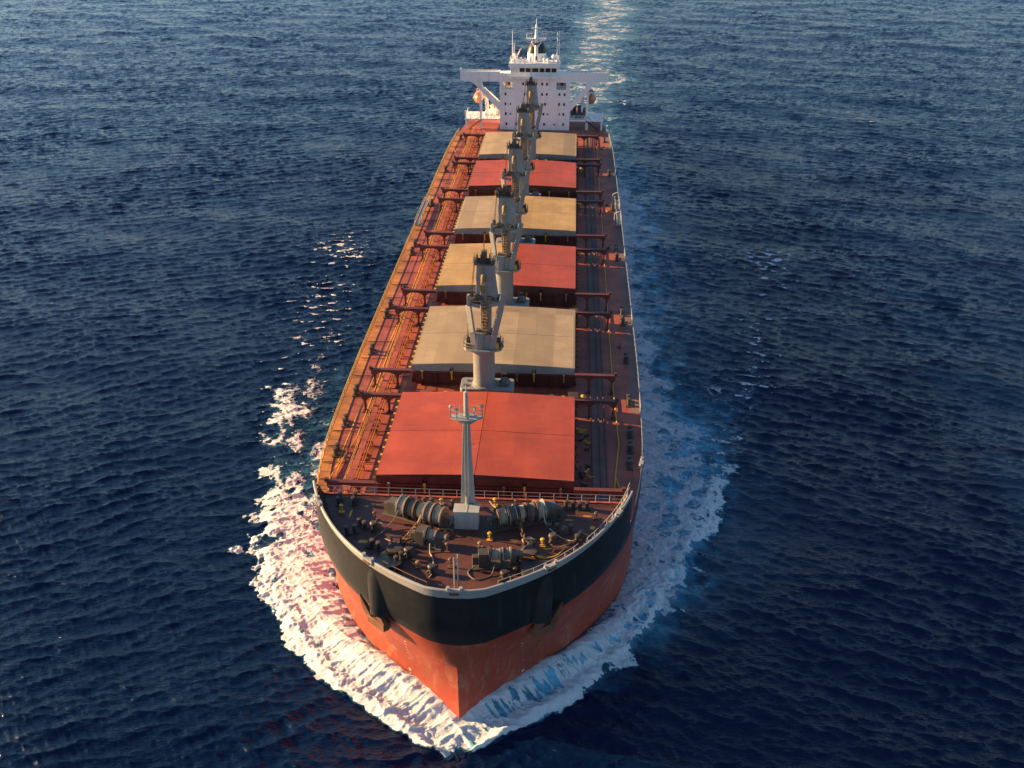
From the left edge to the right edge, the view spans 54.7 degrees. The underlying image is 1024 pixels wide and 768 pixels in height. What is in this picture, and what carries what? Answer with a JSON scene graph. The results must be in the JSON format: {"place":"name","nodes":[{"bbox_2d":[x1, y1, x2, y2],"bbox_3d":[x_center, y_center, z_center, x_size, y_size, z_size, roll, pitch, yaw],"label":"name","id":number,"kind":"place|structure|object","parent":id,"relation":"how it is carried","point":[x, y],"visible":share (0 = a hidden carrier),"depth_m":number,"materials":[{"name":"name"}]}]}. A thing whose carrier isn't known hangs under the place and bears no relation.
{"place":"outdoors","nodes":[
{"label":"outdoors","id":0,"kind":"place"},
{"bbox_2d":[0,0,1023,767],"bbox_3d":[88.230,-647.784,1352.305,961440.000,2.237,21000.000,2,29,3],"label":"sea","id":1,"kind":"structure","parent":0,"point":[202,202],"depth_m":181.30,"materials":[{"name":"liquid"}]},
{"bbox_2d":[311,18,643,718],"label":"bulk carrier","id":2,"kind":"object","parent":1,"relation":"on","point":[491,397],"visible":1,"depth_m":123.97,"materials":[{"name":"red metal"}]},
{"bbox_2d":[374,507,399,549],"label":"mooring rope","id":3,"kind":"object","parent":2,"relation":"on","point":[386,528],"visible":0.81,"depth_m":102.41,"materials":[{"name":"beige fabric"}]},
{"bbox_2d":[428,543,433,577],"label":"mooring rope","id":4,"kind":"object","parent":2,"relation":"on","point":[431,556],"visible":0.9,"depth_m":98.75,"materials":[{"name":"beige fabric"}]},
{"bbox_2d":[473,88,483,102],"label":"lifeboat","id":5,"kind":"object","parent":2,"relation":"hanging from","point":[476,97],"visible":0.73,"depth_m":256.56,"materials":[{"name":"plastic"}]},
{"bbox_2d":[467,564,495,579],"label":"mooring rope","id":6,"kind":"object","parent":2,"relation":"on","point":[481,578],"visible":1,"depth_m":96.14,"materials":[{"name":"beige fabric"}]},
{"bbox_2d":[522,536,535,544],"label":"mooring rope","id":7,"kind":"object","parent":2,"relation":"on","point":[529,542],"visible":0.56,"depth_m":100.45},
{"bbox_2d":[519,518,564,558],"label":"mooring rope","id":8,"kind":"object","parent":2,"relation":"on","point":[547,557],"visible":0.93,"depth_m":98.64,"materials":[{"name":"yellow fabric"}]},
{"bbox_2d":[542,507,590,540],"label":"mooring rope","id":9,"kind":"object","parent":2,"relation":"on","point":[554,532],"visible":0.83,"depth_m":101.94,"materials":[{"name":"beige fabric"}]},
{"bbox_2d":[585,89,595,103],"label":"lifeboat","id":10,"kind":"object","parent":2,"relation":"hanging from","point":[592,98],"visible":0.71,"depth_m":254.96,"materials":[{"name":"plastic"}]},
{"bbox_2d":[217,360,787,767],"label":"bow wave","id":11,"kind":"object","parent":1,"relation":"on","point":[688,488],"visible":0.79,"depth_m":122.64,"materials":[{"name":"liquid"}]}
]}

